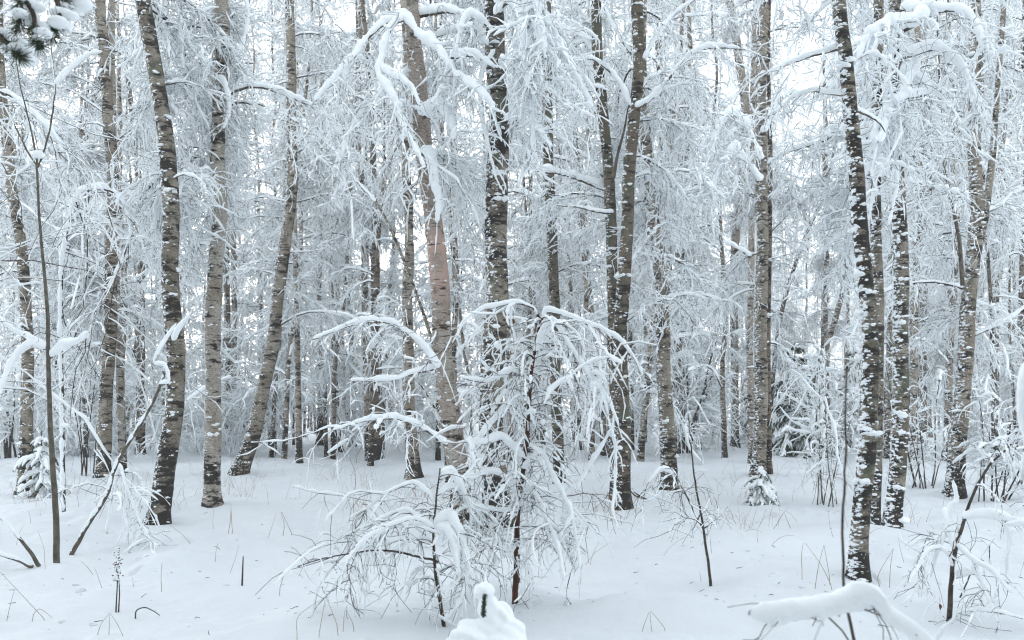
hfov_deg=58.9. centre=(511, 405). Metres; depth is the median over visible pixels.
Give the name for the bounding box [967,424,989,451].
snowy shrub
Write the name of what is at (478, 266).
birch tree
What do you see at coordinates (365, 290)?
birch tree
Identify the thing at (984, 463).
bare shrub
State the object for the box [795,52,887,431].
birch tree
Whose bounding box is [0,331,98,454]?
snowy shrub
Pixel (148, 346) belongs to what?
snowy shrub
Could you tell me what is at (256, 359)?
birch tree
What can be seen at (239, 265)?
birch tree
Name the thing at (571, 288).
birch tree
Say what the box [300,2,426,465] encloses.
birch tree
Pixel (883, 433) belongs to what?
snowy shrub
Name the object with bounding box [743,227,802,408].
birch tree
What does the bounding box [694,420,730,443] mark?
snowy shrub
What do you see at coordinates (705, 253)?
birch tree
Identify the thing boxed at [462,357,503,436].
snowy shrub
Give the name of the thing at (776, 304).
birch tree
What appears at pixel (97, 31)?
birch tree
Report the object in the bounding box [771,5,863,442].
birch tree
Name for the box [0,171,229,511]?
arched stem
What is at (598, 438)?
snowy shrub
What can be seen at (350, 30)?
birch tree
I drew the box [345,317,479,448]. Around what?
snowy shrub
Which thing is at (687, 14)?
birch tree
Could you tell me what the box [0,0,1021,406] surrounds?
sky
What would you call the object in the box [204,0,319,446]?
birch tree
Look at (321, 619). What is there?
grass tuft
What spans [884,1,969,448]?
birch tree
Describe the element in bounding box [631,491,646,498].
fallen twig
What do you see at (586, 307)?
birch tree
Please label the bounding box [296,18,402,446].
birch tree
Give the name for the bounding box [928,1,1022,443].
birch tree
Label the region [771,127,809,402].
birch tree
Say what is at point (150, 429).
snowy shrub
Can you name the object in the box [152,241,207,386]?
birch tree
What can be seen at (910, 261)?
birch tree
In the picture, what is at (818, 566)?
grass tuft
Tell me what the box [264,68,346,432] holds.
birch tree
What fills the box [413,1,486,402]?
birch tree
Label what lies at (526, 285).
birch tree
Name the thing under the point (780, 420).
spruce
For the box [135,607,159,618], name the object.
curled twig
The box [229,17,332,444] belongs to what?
birch tree
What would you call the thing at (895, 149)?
birch tree
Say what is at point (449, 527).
sapling
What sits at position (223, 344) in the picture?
birch tree
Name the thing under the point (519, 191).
birch tree
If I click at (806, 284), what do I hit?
birch tree
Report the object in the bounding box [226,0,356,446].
birch tree
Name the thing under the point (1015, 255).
birch tree
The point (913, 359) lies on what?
birch tree
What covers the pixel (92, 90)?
birch tree
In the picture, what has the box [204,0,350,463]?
birch tree
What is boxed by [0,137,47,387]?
birch tree
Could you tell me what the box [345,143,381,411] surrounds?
birch tree
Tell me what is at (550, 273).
birch tree
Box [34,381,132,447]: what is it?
snowy shrub
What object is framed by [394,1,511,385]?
birch tree
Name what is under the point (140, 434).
birch tree
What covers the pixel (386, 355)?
birch tree
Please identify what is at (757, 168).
birch tree
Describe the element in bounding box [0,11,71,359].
birch tree
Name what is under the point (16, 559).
fallen branch
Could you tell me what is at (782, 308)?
birch tree
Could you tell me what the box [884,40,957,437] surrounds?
birch tree
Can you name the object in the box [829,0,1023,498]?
birch tree
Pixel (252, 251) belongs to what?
birch tree
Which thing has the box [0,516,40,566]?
fallen branch
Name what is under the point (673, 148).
birch tree
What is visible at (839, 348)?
distant wood
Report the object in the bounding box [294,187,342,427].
birch tree
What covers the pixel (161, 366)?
birch tree
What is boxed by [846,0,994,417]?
birch tree
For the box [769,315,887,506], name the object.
bare shrub
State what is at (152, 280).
birch tree
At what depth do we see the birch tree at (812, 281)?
72.81 m
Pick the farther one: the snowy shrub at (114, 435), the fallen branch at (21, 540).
the snowy shrub at (114, 435)
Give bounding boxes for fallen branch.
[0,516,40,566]
[0,551,33,567]
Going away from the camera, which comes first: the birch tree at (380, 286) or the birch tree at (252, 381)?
the birch tree at (252, 381)
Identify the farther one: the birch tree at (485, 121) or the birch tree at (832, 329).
the birch tree at (485, 121)
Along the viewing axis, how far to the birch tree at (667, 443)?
16.69 m
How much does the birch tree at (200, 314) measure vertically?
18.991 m
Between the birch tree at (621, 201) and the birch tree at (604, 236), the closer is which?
the birch tree at (621, 201)
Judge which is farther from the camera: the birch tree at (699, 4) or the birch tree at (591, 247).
the birch tree at (591, 247)
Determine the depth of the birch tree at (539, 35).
10.99 m
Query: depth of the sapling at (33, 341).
9.41 m
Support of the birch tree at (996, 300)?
on the ground
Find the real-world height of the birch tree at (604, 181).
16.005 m
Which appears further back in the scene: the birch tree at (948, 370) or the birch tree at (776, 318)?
the birch tree at (776, 318)
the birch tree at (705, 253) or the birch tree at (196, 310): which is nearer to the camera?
the birch tree at (196, 310)
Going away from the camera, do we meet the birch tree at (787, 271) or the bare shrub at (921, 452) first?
the bare shrub at (921, 452)
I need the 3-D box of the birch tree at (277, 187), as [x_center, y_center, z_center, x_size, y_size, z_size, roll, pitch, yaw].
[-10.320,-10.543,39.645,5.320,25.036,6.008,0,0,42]
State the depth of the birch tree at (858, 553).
7.86 m
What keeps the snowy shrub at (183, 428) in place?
on the ground
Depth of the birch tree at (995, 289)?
29.22 m
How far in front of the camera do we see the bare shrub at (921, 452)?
18.36 m
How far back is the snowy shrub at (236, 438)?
30.34 m
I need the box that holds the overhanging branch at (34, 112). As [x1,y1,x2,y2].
[0,1,131,478]
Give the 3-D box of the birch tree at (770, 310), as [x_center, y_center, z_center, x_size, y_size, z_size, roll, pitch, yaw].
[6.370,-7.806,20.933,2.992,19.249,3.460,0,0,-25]
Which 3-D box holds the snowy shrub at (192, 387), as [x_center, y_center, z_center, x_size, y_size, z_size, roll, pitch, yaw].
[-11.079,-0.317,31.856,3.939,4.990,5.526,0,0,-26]
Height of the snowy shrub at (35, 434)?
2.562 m
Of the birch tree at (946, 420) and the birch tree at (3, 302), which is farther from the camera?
the birch tree at (3, 302)
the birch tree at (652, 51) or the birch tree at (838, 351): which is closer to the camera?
the birch tree at (652, 51)
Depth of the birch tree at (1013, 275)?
35.27 m
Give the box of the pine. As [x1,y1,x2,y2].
[0,0,92,69]
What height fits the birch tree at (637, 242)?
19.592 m
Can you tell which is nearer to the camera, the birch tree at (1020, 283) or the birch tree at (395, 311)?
the birch tree at (1020, 283)
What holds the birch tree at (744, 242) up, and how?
on the ground
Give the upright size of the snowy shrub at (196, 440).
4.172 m
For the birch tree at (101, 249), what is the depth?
34.27 m
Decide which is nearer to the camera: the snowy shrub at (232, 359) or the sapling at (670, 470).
the sapling at (670, 470)
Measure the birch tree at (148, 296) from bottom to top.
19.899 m
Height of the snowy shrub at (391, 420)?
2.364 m
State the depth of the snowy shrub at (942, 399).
33.06 m
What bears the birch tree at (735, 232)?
on the ground
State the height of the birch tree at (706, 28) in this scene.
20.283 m
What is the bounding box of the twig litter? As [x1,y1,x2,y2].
[8,475,1021,633]
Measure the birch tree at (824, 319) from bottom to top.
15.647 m
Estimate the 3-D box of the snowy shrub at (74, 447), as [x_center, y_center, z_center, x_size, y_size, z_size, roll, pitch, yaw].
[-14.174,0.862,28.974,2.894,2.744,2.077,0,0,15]
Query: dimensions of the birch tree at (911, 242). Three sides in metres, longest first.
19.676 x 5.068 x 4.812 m
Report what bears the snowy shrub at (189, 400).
on the ground
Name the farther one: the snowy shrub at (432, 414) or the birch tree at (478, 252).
the birch tree at (478, 252)
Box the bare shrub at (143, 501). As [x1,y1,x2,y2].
[43,447,174,558]
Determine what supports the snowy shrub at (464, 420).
on the ground
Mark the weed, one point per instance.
(116, 567)
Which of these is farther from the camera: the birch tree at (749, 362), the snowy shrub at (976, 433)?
the snowy shrub at (976, 433)
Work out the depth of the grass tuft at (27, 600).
7.21 m
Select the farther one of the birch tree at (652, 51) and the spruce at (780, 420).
the birch tree at (652, 51)
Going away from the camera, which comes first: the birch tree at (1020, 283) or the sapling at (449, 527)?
the sapling at (449, 527)
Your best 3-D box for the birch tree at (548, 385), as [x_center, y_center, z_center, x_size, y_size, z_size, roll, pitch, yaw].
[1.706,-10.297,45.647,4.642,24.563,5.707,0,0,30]
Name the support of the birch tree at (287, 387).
on the ground
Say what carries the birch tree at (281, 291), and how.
on the ground
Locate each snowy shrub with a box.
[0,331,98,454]
[0,408,48,447]
[33,401,117,455]
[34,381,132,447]
[34,398,95,455]
[36,334,164,445]
[81,335,238,458]
[88,406,140,455]
[113,347,165,447]
[125,349,271,455]
[132,386,202,446]
[146,326,241,452]
[153,345,202,423]
[186,359,283,455]
[187,296,329,456]
[204,399,267,449]
[284,340,419,449]
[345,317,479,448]
[360,341,503,450]
[385,398,403,437]
[386,400,434,444]
[393,331,434,428]
[397,387,474,434]
[421,384,478,435]
[459,354,568,450]
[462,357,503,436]
[506,397,550,438]
[548,343,657,438]
[563,401,597,438]
[565,411,599,441]
[627,330,657,442]
[635,389,658,437]
[636,316,754,451]
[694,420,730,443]
[716,394,746,439]
[739,391,781,432]
[772,391,811,439]
[782,345,848,415]
[811,353,855,436]
[849,415,931,451]
[884,345,1018,446]
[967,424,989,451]
[968,402,1008,450]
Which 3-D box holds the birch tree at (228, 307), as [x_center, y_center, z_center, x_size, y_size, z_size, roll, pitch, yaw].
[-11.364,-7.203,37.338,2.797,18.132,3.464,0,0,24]
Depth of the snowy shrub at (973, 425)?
31.71 m
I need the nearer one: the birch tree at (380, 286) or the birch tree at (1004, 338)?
the birch tree at (1004, 338)
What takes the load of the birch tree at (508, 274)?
on the ground
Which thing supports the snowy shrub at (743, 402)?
on the ground
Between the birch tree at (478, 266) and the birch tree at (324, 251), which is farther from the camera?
the birch tree at (478, 266)
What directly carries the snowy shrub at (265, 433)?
on the ground
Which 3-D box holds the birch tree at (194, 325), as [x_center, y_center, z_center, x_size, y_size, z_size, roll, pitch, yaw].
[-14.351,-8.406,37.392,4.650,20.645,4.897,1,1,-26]
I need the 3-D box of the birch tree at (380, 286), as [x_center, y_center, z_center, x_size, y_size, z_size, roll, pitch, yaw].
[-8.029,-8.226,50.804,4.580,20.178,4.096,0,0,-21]
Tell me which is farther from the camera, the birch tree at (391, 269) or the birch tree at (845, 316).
the birch tree at (845, 316)
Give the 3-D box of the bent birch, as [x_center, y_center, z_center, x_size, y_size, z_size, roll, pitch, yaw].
[-4.644,-2.580,19.422,6.146,8.742,3.083,0,0,-14]
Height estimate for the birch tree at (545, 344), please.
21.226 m
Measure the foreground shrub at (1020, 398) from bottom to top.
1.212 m
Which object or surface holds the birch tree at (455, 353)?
on the ground
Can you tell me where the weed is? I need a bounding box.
[111,547,123,611]
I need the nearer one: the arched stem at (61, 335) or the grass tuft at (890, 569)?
the grass tuft at (890, 569)
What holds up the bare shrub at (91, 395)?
on the ground
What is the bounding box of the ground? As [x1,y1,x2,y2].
[0,407,1023,639]
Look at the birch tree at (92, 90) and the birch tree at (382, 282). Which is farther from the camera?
the birch tree at (92, 90)
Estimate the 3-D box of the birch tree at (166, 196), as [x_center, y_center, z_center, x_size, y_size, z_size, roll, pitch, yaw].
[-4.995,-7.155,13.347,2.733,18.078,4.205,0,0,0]
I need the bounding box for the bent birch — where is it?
[147,78,448,482]
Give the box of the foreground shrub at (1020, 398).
[1016,362,1023,483]
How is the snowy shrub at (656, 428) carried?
on the ground
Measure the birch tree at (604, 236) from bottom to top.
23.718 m
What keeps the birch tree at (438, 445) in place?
on the ground
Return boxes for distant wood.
[0,207,1021,424]
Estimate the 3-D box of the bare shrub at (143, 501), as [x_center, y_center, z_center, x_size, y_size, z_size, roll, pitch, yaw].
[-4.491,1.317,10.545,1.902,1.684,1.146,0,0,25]
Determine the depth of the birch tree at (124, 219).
40.70 m
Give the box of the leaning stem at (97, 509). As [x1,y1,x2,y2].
[69,323,176,554]
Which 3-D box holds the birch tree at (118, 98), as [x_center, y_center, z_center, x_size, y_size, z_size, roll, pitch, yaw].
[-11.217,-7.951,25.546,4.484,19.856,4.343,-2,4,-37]
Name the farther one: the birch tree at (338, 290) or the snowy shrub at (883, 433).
the birch tree at (338, 290)
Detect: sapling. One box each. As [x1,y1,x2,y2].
[0,10,102,562]
[259,457,536,636]
[404,299,656,611]
[627,396,743,585]
[727,366,962,639]
[887,397,1023,636]
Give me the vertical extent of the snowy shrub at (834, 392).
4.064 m
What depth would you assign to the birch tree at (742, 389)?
46.26 m
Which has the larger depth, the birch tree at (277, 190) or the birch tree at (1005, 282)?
the birch tree at (1005, 282)
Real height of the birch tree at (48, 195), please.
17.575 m
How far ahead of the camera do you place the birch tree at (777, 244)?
68.99 m
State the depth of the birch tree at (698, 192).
44.82 m
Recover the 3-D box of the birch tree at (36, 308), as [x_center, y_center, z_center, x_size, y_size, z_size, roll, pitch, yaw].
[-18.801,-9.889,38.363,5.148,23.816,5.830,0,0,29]
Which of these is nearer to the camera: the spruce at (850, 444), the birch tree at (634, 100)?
the birch tree at (634, 100)
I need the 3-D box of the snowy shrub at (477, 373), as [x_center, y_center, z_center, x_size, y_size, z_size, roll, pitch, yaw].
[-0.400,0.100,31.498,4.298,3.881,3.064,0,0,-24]
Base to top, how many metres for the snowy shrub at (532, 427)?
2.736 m
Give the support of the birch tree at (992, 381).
on the ground
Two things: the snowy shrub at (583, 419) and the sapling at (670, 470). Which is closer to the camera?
the sapling at (670, 470)
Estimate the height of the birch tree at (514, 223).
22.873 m
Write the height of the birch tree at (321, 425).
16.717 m
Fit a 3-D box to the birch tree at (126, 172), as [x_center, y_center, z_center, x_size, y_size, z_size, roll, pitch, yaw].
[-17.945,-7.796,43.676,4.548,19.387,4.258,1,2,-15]
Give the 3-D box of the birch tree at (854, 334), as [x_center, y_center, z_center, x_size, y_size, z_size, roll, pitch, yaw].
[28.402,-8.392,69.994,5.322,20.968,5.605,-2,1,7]
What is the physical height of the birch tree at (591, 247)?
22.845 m
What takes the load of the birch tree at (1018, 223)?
on the ground
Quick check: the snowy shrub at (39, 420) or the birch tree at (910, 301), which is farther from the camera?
the birch tree at (910, 301)
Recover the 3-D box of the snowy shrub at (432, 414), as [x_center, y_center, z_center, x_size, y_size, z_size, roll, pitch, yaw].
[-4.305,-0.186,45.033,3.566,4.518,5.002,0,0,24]
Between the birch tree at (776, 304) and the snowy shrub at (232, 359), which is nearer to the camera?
the snowy shrub at (232, 359)
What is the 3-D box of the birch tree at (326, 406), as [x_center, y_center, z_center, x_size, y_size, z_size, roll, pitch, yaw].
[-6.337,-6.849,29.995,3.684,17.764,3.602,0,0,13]
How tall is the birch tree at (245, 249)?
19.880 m
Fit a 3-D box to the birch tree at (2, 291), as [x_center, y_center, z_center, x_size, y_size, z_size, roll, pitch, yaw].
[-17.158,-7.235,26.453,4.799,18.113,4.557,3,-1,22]
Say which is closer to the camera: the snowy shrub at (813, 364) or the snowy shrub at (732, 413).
the snowy shrub at (732, 413)
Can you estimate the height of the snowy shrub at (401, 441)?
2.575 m
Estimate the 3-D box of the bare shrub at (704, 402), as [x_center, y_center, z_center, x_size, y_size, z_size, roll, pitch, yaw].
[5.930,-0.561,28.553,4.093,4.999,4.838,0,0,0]
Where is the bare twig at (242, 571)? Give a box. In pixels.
[241,556,243,585]
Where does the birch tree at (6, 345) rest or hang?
on the ground
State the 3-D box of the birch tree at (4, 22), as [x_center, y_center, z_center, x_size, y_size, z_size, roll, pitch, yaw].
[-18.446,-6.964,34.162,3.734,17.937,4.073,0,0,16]
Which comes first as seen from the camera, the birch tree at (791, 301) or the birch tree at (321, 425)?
the birch tree at (321, 425)
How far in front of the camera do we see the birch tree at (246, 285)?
77.24 m
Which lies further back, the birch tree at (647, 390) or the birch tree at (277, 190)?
the birch tree at (277, 190)
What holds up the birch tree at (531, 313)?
on the ground
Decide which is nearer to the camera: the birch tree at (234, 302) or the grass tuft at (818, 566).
the grass tuft at (818, 566)
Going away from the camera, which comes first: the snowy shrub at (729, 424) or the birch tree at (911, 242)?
the birch tree at (911, 242)
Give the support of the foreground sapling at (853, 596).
on the ground
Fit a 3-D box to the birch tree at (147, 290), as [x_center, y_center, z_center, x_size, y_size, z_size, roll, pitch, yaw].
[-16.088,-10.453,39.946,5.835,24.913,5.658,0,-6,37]
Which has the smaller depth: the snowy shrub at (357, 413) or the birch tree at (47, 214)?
the snowy shrub at (357, 413)
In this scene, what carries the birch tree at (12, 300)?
on the ground
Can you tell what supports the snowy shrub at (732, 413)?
on the ground
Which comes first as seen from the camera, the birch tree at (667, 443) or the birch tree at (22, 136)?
the birch tree at (667, 443)
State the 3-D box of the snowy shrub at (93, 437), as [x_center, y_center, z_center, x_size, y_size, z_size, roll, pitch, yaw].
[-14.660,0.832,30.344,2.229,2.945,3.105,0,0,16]
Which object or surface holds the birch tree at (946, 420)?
on the ground
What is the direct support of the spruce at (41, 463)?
on the ground
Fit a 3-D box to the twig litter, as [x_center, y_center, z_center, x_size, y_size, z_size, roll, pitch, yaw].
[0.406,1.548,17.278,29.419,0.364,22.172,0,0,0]
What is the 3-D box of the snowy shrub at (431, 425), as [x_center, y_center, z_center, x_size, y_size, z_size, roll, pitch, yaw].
[-3.110,-0.321,33.646,5.562,5.023,3.965,0,0,-4]
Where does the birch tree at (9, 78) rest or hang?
on the ground
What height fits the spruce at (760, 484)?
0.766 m
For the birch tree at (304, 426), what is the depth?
44.65 m
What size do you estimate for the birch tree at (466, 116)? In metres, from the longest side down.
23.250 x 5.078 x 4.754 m
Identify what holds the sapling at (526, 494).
on the ground
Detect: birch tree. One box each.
[0,0,95,448]
[0,0,98,451]
[0,0,101,494]
[0,0,141,440]
[0,0,153,402]
[0,0,224,477]
[0,10,36,400]
[0,10,72,400]
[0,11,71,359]
[0,72,49,438]
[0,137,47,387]
[0,152,16,305]
[0,181,41,385]
[17,100,62,387]
[29,3,126,449]
[32,1,161,456]
[36,0,160,461]
[50,0,133,388]
[54,0,204,410]
[66,0,196,454]
[79,0,201,472]
[89,32,157,418]
[94,0,264,524]
[95,3,194,441]
[98,92,180,420]
[100,98,156,430]
[105,0,358,507]
[120,12,206,424]
[120,51,173,394]
[124,0,185,424]
[126,121,161,423]
[127,0,237,438]
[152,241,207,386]
[176,26,276,387]
[181,135,240,396]
[182,0,268,405]
[186,59,274,440]
[187,127,270,422]
[197,117,262,444]
[202,0,351,453]
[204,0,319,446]
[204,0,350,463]
[221,0,332,433]
[221,0,348,457]
[223,92,273,431]
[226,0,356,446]
[227,0,401,475]
[229,0,373,458]
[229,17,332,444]
[229,24,277,432]
[229,188,264,380]
[236,0,521,528]
[258,0,364,458]
[263,0,389,441]
[264,0,403,459]
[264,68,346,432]
[265,3,350,436]
[280,23,361,445]
[282,1,380,392]
[285,0,437,459]
[289,168,338,430]
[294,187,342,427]
[295,0,423,460]
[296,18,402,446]
[299,34,372,452]
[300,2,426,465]
[303,0,435,391]
[326,0,429,449]
[331,113,401,406]
[345,2,426,434]
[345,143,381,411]
[347,0,485,479]
[353,0,533,454]
[359,0,524,460]
[380,172,400,408]
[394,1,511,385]
[397,5,532,450]
[400,0,615,530]
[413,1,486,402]
[413,1,596,459]
[428,59,510,392]
[435,15,527,417]
[458,133,521,337]
[459,135,508,398]
[461,96,520,349]
[463,0,606,451]
[466,17,602,444]
[468,0,651,483]
[472,148,537,392]
[486,0,594,440]
[508,0,651,500]
[508,101,573,410]
[510,0,635,449]
[510,101,565,385]
[515,0,579,430]
[519,115,565,431]
[525,0,606,439]
[532,0,634,455]
[532,2,626,439]
[538,4,653,460]
[543,0,655,457]
[544,0,780,510]
[548,0,738,490]
[554,64,610,425]
[566,0,679,449]
[576,0,748,463]
[584,94,642,344]
[591,0,740,406]
[592,11,684,436]
[594,0,671,442]
[597,99,656,399]
[618,0,733,453]
[620,1,755,447]
[631,0,720,333]
[633,2,748,409]
[645,3,746,449]
[646,3,730,410]
[646,129,702,415]
[651,100,720,405]
[652,0,812,457]
[652,0,822,476]
[670,0,787,447]
[686,0,813,463]
[691,0,841,473]
[696,133,725,359]
[706,1,807,416]
[708,0,812,427]
[709,80,866,420]
[720,70,810,397]
[726,79,785,405]
[729,0,885,582]
[739,141,792,346]
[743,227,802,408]
[753,210,793,402]
[761,0,943,524]
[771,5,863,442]
[771,30,859,445]
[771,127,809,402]
[771,211,805,363]
[772,196,815,375]
[773,67,844,388]
[792,0,997,458]
[792,164,839,417]
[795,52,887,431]
[801,0,1023,528]
[810,78,885,414]
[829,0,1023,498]
[830,250,853,370]
[835,1,953,441]
[838,106,892,388]
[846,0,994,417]
[850,208,884,398]
[855,0,967,459]
[859,0,991,405]
[859,15,964,390]
[868,0,1021,430]
[883,26,949,440]
[884,0,1023,456]
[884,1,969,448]
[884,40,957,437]
[885,0,1000,460]
[907,0,1022,404]
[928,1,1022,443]
[929,0,1023,435]
[935,26,1021,451]
[949,0,1023,455]
[958,72,1021,428]
[963,0,1023,446]
[968,3,1023,444]
[975,9,1023,442]
[981,125,1020,427]
[985,1,1023,418]
[985,94,1023,395]
[987,15,1022,363]
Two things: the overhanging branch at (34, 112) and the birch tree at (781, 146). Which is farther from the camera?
the birch tree at (781, 146)
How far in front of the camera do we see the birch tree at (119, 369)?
20.54 m
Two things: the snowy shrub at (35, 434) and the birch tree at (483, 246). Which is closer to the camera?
the snowy shrub at (35, 434)
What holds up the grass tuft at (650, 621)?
on the ground
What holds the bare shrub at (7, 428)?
on the ground
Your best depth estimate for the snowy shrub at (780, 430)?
40.40 m
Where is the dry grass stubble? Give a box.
[7,453,1018,587]
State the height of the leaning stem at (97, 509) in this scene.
2.614 m
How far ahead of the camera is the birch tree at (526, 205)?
35.15 m
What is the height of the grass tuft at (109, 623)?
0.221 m
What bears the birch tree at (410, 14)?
on the ground
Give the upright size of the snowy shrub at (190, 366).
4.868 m
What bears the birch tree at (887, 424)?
on the ground
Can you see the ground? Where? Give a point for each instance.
(665, 591)
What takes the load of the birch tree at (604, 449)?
on the ground
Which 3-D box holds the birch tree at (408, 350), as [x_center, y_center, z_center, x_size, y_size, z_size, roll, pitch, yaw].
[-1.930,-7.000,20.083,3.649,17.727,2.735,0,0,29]
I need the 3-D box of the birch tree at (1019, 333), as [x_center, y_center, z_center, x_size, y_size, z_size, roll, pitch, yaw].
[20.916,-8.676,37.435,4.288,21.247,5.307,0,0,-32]
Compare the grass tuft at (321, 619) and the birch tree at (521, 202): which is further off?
the birch tree at (521, 202)
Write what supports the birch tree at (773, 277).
on the ground
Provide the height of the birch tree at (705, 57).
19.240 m
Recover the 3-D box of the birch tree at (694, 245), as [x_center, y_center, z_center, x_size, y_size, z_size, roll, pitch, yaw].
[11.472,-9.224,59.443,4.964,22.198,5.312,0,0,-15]
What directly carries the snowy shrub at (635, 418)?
on the ground
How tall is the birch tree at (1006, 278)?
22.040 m
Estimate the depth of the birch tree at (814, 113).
48.66 m
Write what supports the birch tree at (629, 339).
on the ground
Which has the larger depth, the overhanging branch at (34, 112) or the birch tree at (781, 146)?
the birch tree at (781, 146)
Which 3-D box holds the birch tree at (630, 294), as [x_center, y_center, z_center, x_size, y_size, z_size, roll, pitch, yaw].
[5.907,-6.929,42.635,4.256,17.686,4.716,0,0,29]
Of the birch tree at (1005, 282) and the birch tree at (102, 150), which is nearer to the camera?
the birch tree at (102, 150)
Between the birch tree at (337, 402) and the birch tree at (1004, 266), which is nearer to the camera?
the birch tree at (337, 402)
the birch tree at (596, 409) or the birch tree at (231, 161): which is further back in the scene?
the birch tree at (596, 409)
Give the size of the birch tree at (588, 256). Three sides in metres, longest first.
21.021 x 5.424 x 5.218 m
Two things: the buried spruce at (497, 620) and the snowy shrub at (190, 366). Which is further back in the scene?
the snowy shrub at (190, 366)
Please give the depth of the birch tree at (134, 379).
27.07 m
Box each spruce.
[13,431,71,498]
[445,582,526,639]
[739,365,774,447]
[741,466,780,505]
[771,337,839,458]
[834,344,860,448]
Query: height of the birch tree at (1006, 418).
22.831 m
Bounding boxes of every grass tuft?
[0,572,50,620]
[97,613,122,635]
[296,598,337,633]
[642,613,664,631]
[801,544,831,589]
[877,549,892,587]
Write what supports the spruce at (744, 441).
on the ground
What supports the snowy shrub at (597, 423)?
on the ground
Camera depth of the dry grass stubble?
14.49 m
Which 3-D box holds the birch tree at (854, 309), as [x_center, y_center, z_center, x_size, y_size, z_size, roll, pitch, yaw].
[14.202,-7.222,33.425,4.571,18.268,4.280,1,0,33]
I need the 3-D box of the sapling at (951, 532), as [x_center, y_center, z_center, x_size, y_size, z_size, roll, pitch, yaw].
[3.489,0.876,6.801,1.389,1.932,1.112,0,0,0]
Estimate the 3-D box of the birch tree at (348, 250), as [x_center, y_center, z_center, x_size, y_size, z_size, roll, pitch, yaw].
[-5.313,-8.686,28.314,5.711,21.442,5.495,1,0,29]
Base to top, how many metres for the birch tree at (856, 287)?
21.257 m
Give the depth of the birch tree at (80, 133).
32.61 m
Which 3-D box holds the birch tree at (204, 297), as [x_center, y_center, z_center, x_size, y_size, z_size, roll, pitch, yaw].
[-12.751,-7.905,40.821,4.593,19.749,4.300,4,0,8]
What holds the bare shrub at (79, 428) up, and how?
on the ground
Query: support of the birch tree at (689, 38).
on the ground
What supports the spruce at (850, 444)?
on the ground
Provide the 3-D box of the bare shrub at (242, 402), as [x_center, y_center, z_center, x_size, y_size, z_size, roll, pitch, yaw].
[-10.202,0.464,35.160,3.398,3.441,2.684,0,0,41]
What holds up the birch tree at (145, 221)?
on the ground
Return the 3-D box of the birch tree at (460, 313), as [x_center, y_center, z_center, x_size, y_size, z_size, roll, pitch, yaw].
[-1.832,-7.056,32.333,4.346,18.121,4.765,0,0,-42]
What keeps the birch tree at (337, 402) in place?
on the ground
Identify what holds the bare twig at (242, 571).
on the ground
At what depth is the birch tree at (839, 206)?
12.80 m
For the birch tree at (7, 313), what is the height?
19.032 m
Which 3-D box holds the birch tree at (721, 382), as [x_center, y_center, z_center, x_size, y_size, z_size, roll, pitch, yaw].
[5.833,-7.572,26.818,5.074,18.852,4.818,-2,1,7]
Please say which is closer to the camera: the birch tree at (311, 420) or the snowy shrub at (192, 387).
the snowy shrub at (192, 387)
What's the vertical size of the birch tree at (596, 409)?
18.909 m
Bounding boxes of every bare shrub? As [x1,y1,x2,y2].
[0,343,70,458]
[33,320,135,475]
[33,355,98,454]
[43,447,174,558]
[223,374,279,433]
[635,322,746,457]
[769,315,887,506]
[883,351,989,488]
[948,383,1023,502]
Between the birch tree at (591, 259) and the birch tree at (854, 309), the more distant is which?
the birch tree at (591, 259)
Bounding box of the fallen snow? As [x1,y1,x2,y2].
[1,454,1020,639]
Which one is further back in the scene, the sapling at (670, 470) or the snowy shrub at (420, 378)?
the snowy shrub at (420, 378)

